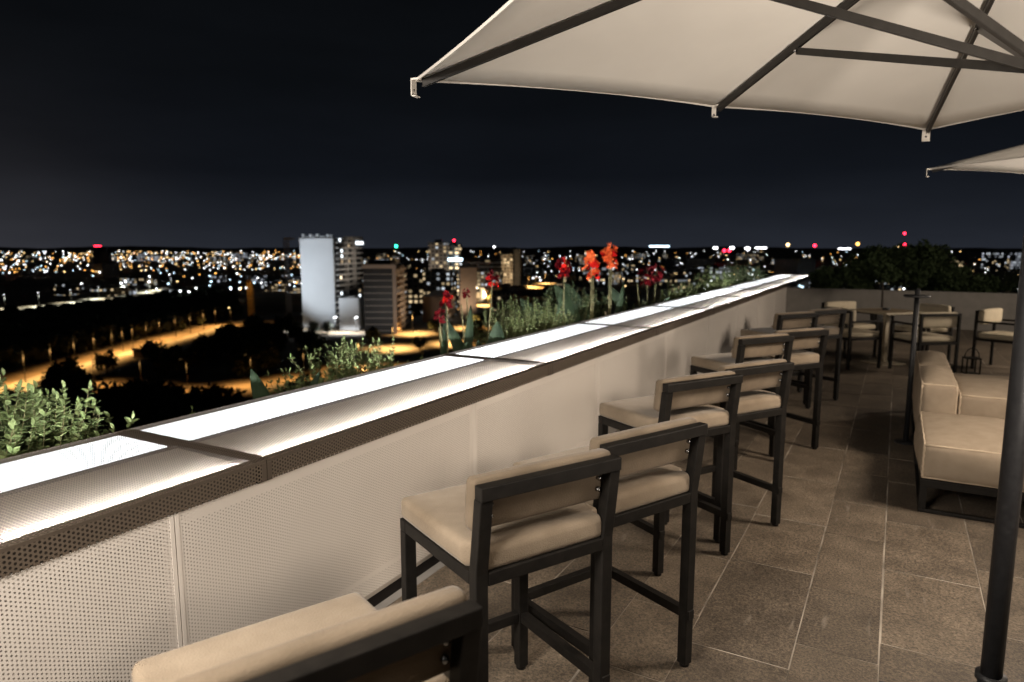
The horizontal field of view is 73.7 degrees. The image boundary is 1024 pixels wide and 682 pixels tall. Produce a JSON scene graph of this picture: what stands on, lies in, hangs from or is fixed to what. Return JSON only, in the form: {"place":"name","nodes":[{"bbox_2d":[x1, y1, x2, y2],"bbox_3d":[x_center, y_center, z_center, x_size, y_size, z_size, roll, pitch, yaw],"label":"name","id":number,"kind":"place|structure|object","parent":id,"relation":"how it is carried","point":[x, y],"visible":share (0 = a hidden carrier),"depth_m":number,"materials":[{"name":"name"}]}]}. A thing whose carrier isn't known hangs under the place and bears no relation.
{"place":"outdoors","nodes":[
{"label":"outdoors","id":0,"kind":"place"},
{"bbox_2d":[20,282,243,310],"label":"valley road","id":1,"kind":"structure","parent":0,"point":[91,299],"depth_m":641.38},
{"bbox_2d":[0,312,302,393],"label":"road","id":2,"kind":"structure","parent":0,"point":[126,360],"depth_m":274.52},
{"bbox_2d":[96,374,327,392],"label":"dirt path","id":3,"kind":"structure","parent":0,"point":[245,385],"depth_m":224.34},
{"bbox_2d":[449,239,461,301],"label":"apartment building","id":4,"kind":"structure","parent":0,"point":[455,249],"depth_m":562.45,"materials":[{"name":"concrete"}]},
{"bbox_2d":[500,252,512,285],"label":"apartment building","id":5,"kind":"structure","parent":0,"point":[507,263],"depth_m":689.91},
{"bbox_2d":[0,250,1021,442],"bbox_3d":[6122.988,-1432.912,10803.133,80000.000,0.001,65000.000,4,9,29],"label":"ground","id":6,"kind":"structure","parent":0,"point":[23,289],"depth_m":994.78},
{"bbox_2d":[24,373,68,409],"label":"roadside tree","id":7,"kind":"object","parent":6,"relation":"on","point":[49,384],"visible":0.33,"depth_m":181.53,"materials":[{"name":"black plant"}]},
{"bbox_2d":[40,355,85,378],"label":"roadside tree","id":8,"kind":"object","parent":6,"relation":"on","point":[55,369],"visible":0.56,"depth_m":201.78,"materials":[{"name":"black plant"}]},
{"bbox_2d":[45,379,92,403],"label":"roadside tree","id":9,"kind":"object","parent":6,"relation":"on","point":[73,386],"visible":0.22,"depth_m":170.49,"materials":[{"name":"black plant"}]},
{"bbox_2d":[49,284,97,294],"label":"shed","id":10,"kind":"structure","parent":6,"relation":"on","point":[75,289],"depth_m":650.78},
{"bbox_2d":[45,369,103,392],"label":"roadside tree","id":11,"kind":"object","parent":6,"relation":"on","point":[76,377],"visible":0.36,"depth_m":188.09,"materials":[{"name":"black plant"}]},
{"bbox_2d":[51,390,104,437],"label":"roadside tree","id":12,"kind":"object","parent":6,"relation":"on","point":[72,399],"visible":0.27,"depth_m":157.31,"materials":[{"name":"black plant"}]},
{"bbox_2d":[92,247,111,263],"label":"tower block","id":13,"kind":"structure","parent":6,"relation":"on","point":[102,254],"depth_m":1477.35,"materials":[{"name":"black"}]},
{"bbox_2d":[91,263,118,277],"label":"city block","id":14,"kind":"structure","parent":6,"relation":"on","point":[105,270],"depth_m":1028.63,"materials":[{"name":"concrete"}]},
{"bbox_2d":[93,349,119,374],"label":"roadside tree","id":15,"kind":"object","parent":6,"relation":"on","point":[105,360],"visible":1,"depth_m":240.36,"materials":[{"name":"black plant"}]},
{"bbox_2d":[89,284,129,296],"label":"shed","id":16,"kind":"structure","parent":6,"relation":"on","point":[110,290],"depth_m":635.23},
{"bbox_2d":[90,380,130,432],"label":"roadside tree","id":17,"kind":"object","parent":6,"relation":"on","point":[116,396],"visible":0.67,"depth_m":162.40,"materials":[{"name":"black plant"}]},
{"bbox_2d":[97,378,140,408],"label":"roadside tree","id":18,"kind":"object","parent":6,"relation":"on","point":[126,386],"visible":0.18,"depth_m":166.31,"materials":[{"name":"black plant"}]},
{"bbox_2d":[103,402,139,431],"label":"roadside tree","id":19,"kind":"object","parent":6,"relation":"on","point":[119,422],"visible":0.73,"depth_m":160.50,"materials":[{"name":"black plant"}]},
{"bbox_2d":[0,287,243,365],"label":"valley wood","id":20,"kind":"object","parent":6,"relation":"on","point":[31,333],"visible":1,"depth_m":366.46,"materials":[{"name":"black plant"}]},
{"bbox_2d":[119,276,156,284],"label":"shed","id":21,"kind":"structure","parent":6,"relation":"on","point":[137,280],"depth_m":824.14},
{"bbox_2d":[129,409,162,427],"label":"roadside tree","id":22,"kind":"object","parent":6,"relation":"on","point":[144,417],"visible":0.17,"depth_m":146.04,"materials":[{"name":"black plant"}]},
{"bbox_2d":[127,379,180,415],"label":"roadside tree","id":23,"kind":"object","parent":6,"relation":"on","point":[149,398],"visible":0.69,"depth_m":165.03,"materials":[{"name":"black plant"}]},
{"bbox_2d":[138,340,173,363],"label":"roadside tree","id":24,"kind":"object","parent":6,"relation":"on","point":[153,351],"visible":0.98,"depth_m":253.77,"materials":[{"name":"black plant"}]},
{"bbox_2d":[160,380,186,406],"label":"roadside tree","id":25,"kind":"object","parent":6,"relation":"on","point":[179,390],"visible":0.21,"depth_m":172.47,"materials":[{"name":"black plant"}]},
{"bbox_2d":[149,395,215,423],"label":"roadside tree","id":26,"kind":"object","parent":6,"relation":"on","point":[174,406],"visible":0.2,"depth_m":138.52,"materials":[{"name":"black plant"}]},
{"bbox_2d":[161,385,206,413],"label":"roadside tree","id":27,"kind":"object","parent":6,"relation":"on","point":[195,394],"visible":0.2,"depth_m":165.40,"materials":[{"name":"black plant"}]},
{"bbox_2d":[169,344,205,373],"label":"roadside tree","id":28,"kind":"object","parent":6,"relation":"on","point":[191,357],"visible":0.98,"depth_m":240.50,"materials":[{"name":"black plant"}]},
{"bbox_2d":[192,382,249,407],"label":"roadside tree","id":29,"kind":"object","parent":6,"relation":"on","point":[212,394],"visible":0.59,"depth_m":169.69,"materials":[{"name":"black plant"}]},
{"bbox_2d":[214,322,245,339],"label":"roadside tree","id":30,"kind":"object","parent":6,"relation":"on","point":[228,329],"visible":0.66,"depth_m":299.82,"materials":[{"name":"black plant"}]},
{"bbox_2d":[230,350,260,377],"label":"roadside tree","id":31,"kind":"object","parent":6,"relation":"on","point":[242,361],"visible":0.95,"depth_m":232.29,"materials":[{"name":"black plant"}]},
{"bbox_2d":[243,317,268,334],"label":"roadside tree","id":32,"kind":"object","parent":6,"relation":"on","point":[252,324],"visible":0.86,"depth_m":331.96,"materials":[{"name":"black plant"}]},
{"bbox_2d":[251,342,280,374],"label":"roadside tree","id":33,"kind":"object","parent":6,"relation":"on","point":[270,357],"visible":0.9,"depth_m":238.62,"materials":[{"name":"black plant"}]},
{"bbox_2d":[269,260,292,270],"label":"city block","id":34,"kind":"structure","parent":6,"relation":"on","point":[277,265],"depth_m":1317.34,"materials":[{"name":"concrete"}]},
{"bbox_2d":[218,319,351,337],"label":"building site yard","id":35,"kind":"structure","parent":6,"relation":"on","point":[320,331],"depth_m":366.02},
{"bbox_2d":[283,238,294,320],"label":"tower crane","id":36,"kind":"object","parent":35,"relation":"on","point":[288,279],"visible":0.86,"depth_m":390.48,"materials":[{"name":"metal"}]},
{"bbox_2d":[299,234,363,327],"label":"apartment tower","id":37,"kind":"structure","parent":35,"relation":"on","point":[330,269],"depth_m":383.18,"materials":[{"name":"concrete"}]},
{"bbox_2d":[296,340,322,361],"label":"roadside tree","id":38,"kind":"object","parent":6,"relation":"on","point":[311,345],"visible":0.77,"depth_m":265.13,"materials":[{"name":"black plant"}]},
{"bbox_2d":[300,330,329,352],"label":"roadside tree","id":39,"kind":"object","parent":6,"relation":"on","point":[310,336],"visible":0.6,"depth_m":281.75,"materials":[{"name":"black plant"}]},
{"bbox_2d":[335,296,364,329],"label":"annex block","id":40,"kind":"structure","parent":6,"relation":"on","point":[350,308],"depth_m":372.06,"materials":[{"name":"concrete"}]},
{"bbox_2d":[362,258,407,333],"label":"striped block","id":41,"kind":"structure","parent":6,"relation":"on","point":[385,295],"depth_m":353.80,"materials":[{"name":"concrete"}]},
{"bbox_2d":[268,281,559,391],"bbox_3d":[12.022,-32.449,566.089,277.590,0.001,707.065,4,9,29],"label":"boulevard","id":42,"kind":"object","parent":6,"relation":"on","point":[406,349],"visible":0.26,"depth_m":330.67,"materials":[{"name":"asphalt"}]},
{"bbox_2d":[422,290,455,321],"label":"arcade building","id":43,"kind":"structure","parent":42,"relation":"on","point":[430,303],"depth_m":409.41,"materials":[{"name":"black"}]},
{"bbox_2d":[423,268,457,309],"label":"apartment building","id":44,"kind":"structure","parent":42,"relation":"on","point":[434,279],"depth_m":480.69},
{"bbox_2d":[458,263,476,317],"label":"gable block","id":45,"kind":"structure","parent":42,"relation":"on","point":[467,275],"depth_m":432.55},
{"bbox_2d":[462,257,501,269],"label":"office building","id":46,"kind":"structure","parent":42,"relation":"on","point":[481,262],"depth_m":629.07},
{"bbox_2d":[477,268,503,288],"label":"hotel building","id":47,"kind":"structure","parent":42,"relation":"on","point":[482,273],"depth_m":591.17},
{"bbox_2d":[479,283,527,302],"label":"city block","id":48,"kind":"structure","parent":42,"relation":"on","point":[484,292],"depth_m":558.07,"materials":[{"name":"concrete"}]},
{"bbox_2d":[404,268,423,315],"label":"apartment building","id":49,"kind":"structure","parent":6,"relation":"on","point":[414,286],"depth_m":450.13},
{"bbox_2d":[428,240,449,270],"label":"apartment building","id":50,"kind":"structure","parent":6,"relation":"on","point":[438,253],"depth_m":547.76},
{"bbox_2d":[491,288,521,309],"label":"city block","id":51,"kind":"structure","parent":6,"relation":"on","point":[504,295],"depth_m":489.99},
{"bbox_2d":[572,282,610,305],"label":"city block","id":52,"kind":"structure","parent":6,"relation":"on","point":[585,286],"depth_m":506.70,"materials":[{"name":"concrete"}]},
{"bbox_2d":[622,273,649,285],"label":"city block","id":53,"kind":"structure","parent":6,"relation":"on","point":[631,279],"depth_m":807.22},
{"bbox_2d":[641,285,672,302],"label":"city block","id":54,"kind":"structure","parent":6,"relation":"on","point":[657,291],"depth_m":563.34,"materials":[{"name":"concrete"}]},
{"bbox_2d":[658,276,696,290],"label":"city block","id":55,"kind":"structure","parent":6,"relation":"on","point":[673,280],"depth_m":668.61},
{"bbox_2d":[679,269,709,283],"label":"city block","id":56,"kind":"structure","parent":6,"relation":"on","point":[691,273],"depth_m":778.03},
{"bbox_2d":[773,255,815,287],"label":"city block","id":57,"kind":"structure","parent":6,"relation":"on","point":[796,264],"depth_m":638.59,"materials":[{"name":"concrete"}]},
{"bbox_2d":[985,258,1010,270],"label":"city block","id":58,"kind":"structure","parent":6,"relation":"on","point":[997,264],"depth_m":1325.07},
{"bbox_2d":[981,250,1021,268],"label":"stadium hall","id":59,"kind":"structure","parent":6,"relation":"on","point":[1015,262],"depth_m":1469.74,"materials":[{"name":"concrete"}]},
{"bbox_2d":[0,246,1021,250],"bbox_3d":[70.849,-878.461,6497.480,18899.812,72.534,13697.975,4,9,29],"label":"hills","id":60,"kind":"structure","parent":0,"point":[150,248],"depth_m":10443.58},
{"bbox_2d":[0,0,1023,247],"label":"sky","id":61,"kind":"structure","parent":0,"point":[160,123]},
{"bbox_2d":[508,247,521,285],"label":"apartment building","id":62,"kind":"structure","parent":0,"point":[515,252],"depth_m":708.95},
{"bbox_2d":[512,287,605,335],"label":"hall building","id":63,"kind":"structure","parent":0,"point":[536,295],"depth_m":291.78,"materials":[{"name":"concrete"}]},
{"bbox_2d":[686,256,713,270],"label":"office building","id":64,"kind":"structure","parent":0,"point":[698,261],"depth_m":985.42,"materials":[{"name":"concrete"}]},
{"bbox_2d":[387,324,1023,681],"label":"terrace floor","id":65,"kind":"structure","parent":0,"point":[752,610],"depth_m":3.36,"materials":[{"name":"tile"}]},
{"bbox_2d":[131,586,482,681],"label":"bar stool","id":66,"kind":"object","parent":65,"relation":"on","point":[433,636],"visible":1,"depth_m":1.19,"materials":[{"name":"brown metal"}]},
{"bbox_2d":[400,448,621,681],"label":"bar stool","id":67,"kind":"object","parent":65,"relation":"on","point":[480,533],"visible":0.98,"depth_m":2.05,"materials":[{"name":"brown metal"}]},
{"bbox_2d":[511,417,707,681],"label":"bar stool","id":68,"kind":"object","parent":65,"relation":"on","point":[652,480],"visible":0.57,"depth_m":2.48,"materials":[{"name":"brown metal"}]},
{"bbox_2d":[598,371,742,575],"bbox_3d":[0.811,0.626,3.607,0.504,0.981,0.545,-4,9,-29],"label":"bar stool","id":69,"kind":"object","parent":65,"relation":"on","point":[695,396],"visible":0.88,"depth_m":3.44,"materials":[{"name":"brown metal"}]},
{"bbox_2d":[411,0,1023,681],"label":"patio umbrella","id":70,"kind":"object","parent":65,"relation":"on","point":[925,66],"visible":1,"depth_m":2.45,"materials":[{"name":"fabric"}]},
{"bbox_2d":[684,359,793,542],"bbox_3d":[1.222,0.575,3.980,0.504,0.981,0.545,-4,9,-29],"label":"bar stool","id":71,"kind":"object","parent":65,"relation":"on","point":[755,402],"visible":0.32,"depth_m":3.80,"materials":[{"name":"brown metal"}]},
{"bbox_2d":[690,333,793,469],"bbox_3d":[1.708,0.414,5.157,0.504,0.981,0.545,-4,9,-25],"label":"bar stool","id":72,"kind":"object","parent":65,"relation":"on","point":[750,348],"visible":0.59,"depth_m":4.95,"materials":[{"name":"brown metal"}]},
{"bbox_2d":[730,328,828,456],"bbox_3d":[2.124,0.367,5.505,0.504,0.981,0.545,-4,9,-25],"label":"bar stool","id":73,"kind":"object","parent":65,"relation":"on","point":[806,338],"visible":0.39,"depth_m":5.32,"materials":[{"name":"brown metal"}]},
{"bbox_2d":[740,311,818,408],"bbox_3d":[2.665,0.178,6.884,0.504,0.981,0.545,-4,9,-24],"label":"bar stool","id":74,"kind":"object","parent":65,"relation":"on","point":[790,320],"visible":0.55,"depth_m":6.69,"materials":[{"name":"brown metal"}]},
{"bbox_2d":[771,308,846,404],"bbox_3d":[3.117,0.129,7.246,0.503,0.981,0.545,-4,9,-27],"label":"bar stool","id":75,"kind":"object","parent":65,"relation":"on","point":[831,315],"visible":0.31,"depth_m":7.09,"materials":[{"name":"brown metal"}]},
{"bbox_2d":[821,301,878,358],"bbox_3d":[5.031,-0.183,10.199,0.562,0.798,0.549,-2,8,-16],"label":"dining chair","id":76,"kind":"object","parent":65,"relation":"on","point":[852,305],"visible":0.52,"depth_m":10.07,"materials":[{"name":"fabric"}]},
{"bbox_2d":[821,307,883,369],"bbox_3d":[4.616,-0.061,9.304,0.549,0.798,0.562,-2,8,-16],"label":"dining chair","id":77,"kind":"object","parent":65,"relation":"on","point":[850,334],"visible":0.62,"depth_m":9.05,"materials":[{"name":"brown metal"}]},
{"bbox_2d":[861,256,904,329],"bbox_3d":[7.258,-0.940,13.355,0.690,1.444,0.692,-3,8,-20],"label":"potted tree","id":78,"kind":"object","parent":65,"relation":"on","point":[883,269],"visible":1,"depth_m":13.26,"materials":[{"name":"green plant"}]},
{"bbox_2d":[853,308,922,365],"bbox_3d":[5.178,-0.058,9.478,0.645,0.741,0.645,-2,8,-16],"label":"dining table","id":79,"kind":"object","parent":65,"relation":"on","point":[886,314],"visible":0.81,"depth_m":9.44,"materials":[{"name":"metal"}]},
{"bbox_2d":[894,289,930,444],"bbox_3d":[3.259,0.212,5.567,0.190,1.270,0.190,4,9,29],"label":"tray post","id":80,"kind":"object","parent":65,"relation":"on","point":[905,439],"visible":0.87,"depth_m":5.55,"materials":[{"name":"metal"}]},
{"bbox_2d":[888,303,954,361],"bbox_3d":[5.859,-0.128,9.795,0.549,0.798,0.562,-3,8,-18],"label":"dining chair","id":81,"kind":"object","parent":65,"relation":"on","point":[924,307],"visible":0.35,"depth_m":9.67,"materials":[{"name":"fabric"}]},
{"bbox_2d":[888,312,961,372],"bbox_3d":[5.339,0.001,8.857,0.562,0.798,0.549,-1,8,-9],"label":"dining chair","id":82,"kind":"object","parent":65,"relation":"on","point":[928,320],"visible":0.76,"depth_m":8.61,"materials":[{"name":"brown metal"}]},
{"bbox_2d":[911,350,1023,528],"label":"lounge sofa","id":83,"kind":"object","parent":65,"relation":"on","point":[957,421],"visible":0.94,"depth_m":4.39,"materials":[{"name":"beige fabric"}]},
{"bbox_2d":[926,144,1023,176],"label":"patio umbrella","id":84,"kind":"object","parent":65,"relation":"on","point":[1010,160],"visible":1,"depth_m":5.23,"materials":[{"name":"fabric"}]},
{"bbox_2d":[970,308,1014,368],"bbox_3d":[6.501,-0.017,8.985,0.562,0.798,0.549,-5,9,-32],"label":"dining chair","id":85,"kind":"object","parent":65,"relation":"on","point":[993,316],"visible":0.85,"depth_m":9.01,"materials":[{"name":"brown metal"}]},
{"bbox_2d":[690,265,731,282],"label":"warehouse","id":86,"kind":"structure","parent":0,"point":[710,267],"depth_m":881.54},
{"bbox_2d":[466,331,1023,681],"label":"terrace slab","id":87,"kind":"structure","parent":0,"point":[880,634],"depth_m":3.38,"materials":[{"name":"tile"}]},
{"bbox_2d":[0,274,810,681],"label":"parapet counter","id":88,"kind":"object","parent":87,"relation":"on","point":[122,552],"visible":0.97,"depth_m":2.78,"materials":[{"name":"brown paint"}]},
{"bbox_2d":[785,287,1017,331],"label":"end wall","id":89,"kind":"structure","parent":87,"relation":"on","point":[966,305],"depth_m":13.89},
{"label":"planter soil strip","id":90,"kind":"structure","parent":87,"relation":"on","visible":0},
{"bbox_2d":[0,368,138,458],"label":"shrub","id":91,"kind":"object","parent":90,"relation":"on","point":[16,436],"visible":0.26,"depth_m":2.86,"materials":[{"name":"green plant"}]},
{"bbox_2d":[250,369,319,398],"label":"canna lily","id":92,"kind":"object","parent":90,"relation":"on","point":[259,389],"visible":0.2,"depth_m":3.99,"materials":[{"name":"green plant"}]},
{"bbox_2d":[264,336,424,393],"bbox_3d":[-1.131,0.243,4.696,0.752,0.611,1.191,4,9,29],"label":"shrub","id":93,"kind":"object","parent":90,"relation":"on","point":[346,368],"visible":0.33,"depth_m":4.58,"materials":[{"name":"green plant"}]},
{"bbox_2d":[433,290,469,354],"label":"canna lily","id":94,"kind":"object","parent":90,"relation":"on","point":[443,341],"visible":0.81,"depth_m":5.58,"materials":[{"name":"red plant"}]},
{"bbox_2d":[442,270,504,351],"bbox_3d":[-0.258,-0.119,5.966,0.390,0.992,0.721,4,9,29],"label":"canna lily","id":95,"kind":"object","parent":90,"relation":"on","point":[495,335],"visible":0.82,"depth_m":5.92,"materials":[{"name":"green plant"}]},
{"bbox_2d":[452,295,588,351],"bbox_3d":[0.077,-0.119,6.955,0.802,0.716,2.044,4,9,29],"label":"shrub","id":96,"kind":"object","parent":90,"relation":"on","point":[519,329],"visible":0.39,"depth_m":6.84,"materials":[{"name":"green plant"}]},
{"bbox_2d":[520,257,573,331],"bbox_3d":[0.492,-0.397,7.636,0.403,1.100,0.831,6,10,39],"label":"canna lily","id":97,"kind":"object","parent":90,"relation":"on","point":[563,268],"visible":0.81,"depth_m":7.57,"materials":[{"name":"red plant"}]},
{"bbox_2d":[517,280,615,331],"bbox_3d":[0.665,-0.377,8.692,0.706,0.757,2.753,4,9,29],"label":"shrub","id":98,"kind":"object","parent":90,"relation":"on","point":[596,314],"visible":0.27,"depth_m":8.71,"materials":[{"name":"green plant"}]},
{"bbox_2d":[554,250,599,322],"bbox_3d":[0.977,-0.525,8.297,0.884,1.174,0.386,-1,8,-9],"label":"canna lily","id":99,"kind":"object","parent":90,"relation":"on","point":[591,260],"visible":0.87,"depth_m":8.23,"materials":[{"name":"orange plant"}]},
{"bbox_2d":[564,244,623,319],"bbox_3d":[1.300,-0.648,8.869,1.189,1.263,0.464,-3,8,-20],"label":"canna lily","id":100,"kind":"object","parent":90,"relation":"on","point":[608,254],"visible":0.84,"depth_m":8.84,"materials":[{"name":"orange plant"}]},
{"bbox_2d":[607,263,669,311],"bbox_3d":[2.040,-0.684,10.255,0.617,0.958,1.320,7,10,41],"label":"canna lily","id":101,"kind":"object","parent":90,"relation":"on","point":[615,294],"visible":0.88,"depth_m":10.13,"materials":[{"name":"red plant"}]},
{"bbox_2d":[651,281,708,303],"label":"shrub","id":102,"kind":"object","parent":90,"relation":"on","point":[680,294],"visible":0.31,"depth_m":11.63,"materials":[{"name":"green plant"}]},
{"bbox_2d":[689,265,734,293],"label":"shrub","id":103,"kind":"object","parent":90,"relation":"on","point":[709,285],"visible":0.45,"depth_m":13.72,"materials":[{"name":"green plant"}]},
{"bbox_2d":[708,261,766,287],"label":"shrub","id":104,"kind":"object","parent":90,"relation":"on","point":[740,280],"visible":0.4,"depth_m":16.45,"materials":[{"name":"green plant"}]},
{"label":"planter soil bed","id":105,"kind":"structure","parent":87,"relation":"on","visible":0},
{"bbox_2d":[807,265,849,288],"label":"hedge plant","id":106,"kind":"object","parent":105,"relation":"on","point":[825,277],"visible":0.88,"depth_m":15.16,"materials":[{"name":"green plant"}]},
{"bbox_2d":[834,259,880,289],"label":"hedge plant","id":107,"kind":"object","parent":105,"relation":"on","point":[852,280],"visible":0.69,"depth_m":14.84,"materials":[{"name":"green plant"}]},
{"bbox_2d":[846,244,915,289],"bbox_3d":[8.053,-1.539,14.779,1.395,1.150,1.264,-2,8,-13],"label":"standard tree","id":108,"kind":"object","parent":105,"relation":"on","point":[872,251],"visible":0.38,"depth_m":14.60,"materials":[{"name":"green plant"}]},
{"bbox_2d":[889,239,959,288],"bbox_3d":[8.610,-1.535,14.393,1.392,1.241,1.180,4,9,29],"label":"standard tree","id":109,"kind":"object","parent":105,"relation":"on","point":[922,268],"visible":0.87,"depth_m":14.11,"materials":[{"name":"green plant"}]},
{"bbox_2d":[925,257,974,291],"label":"hedge plant","id":110,"kind":"object","parent":105,"relation":"on","point":[949,280],"visible":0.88,"depth_m":13.96,"materials":[{"name":"green plant"}]},
{"bbox_2d":[952,272,1003,292],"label":"hedge plant","id":111,"kind":"object","parent":105,"relation":"on","point":[981,282],"visible":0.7,"depth_m":13.81,"materials":[{"name":"green plant"}]},
{"bbox_2d":[985,271,1018,292],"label":"shrub","id":112,"kind":"object","parent":105,"relation":"on","point":[1007,289],"visible":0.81,"depth_m":13.64,"materials":[{"name":"green plant"}]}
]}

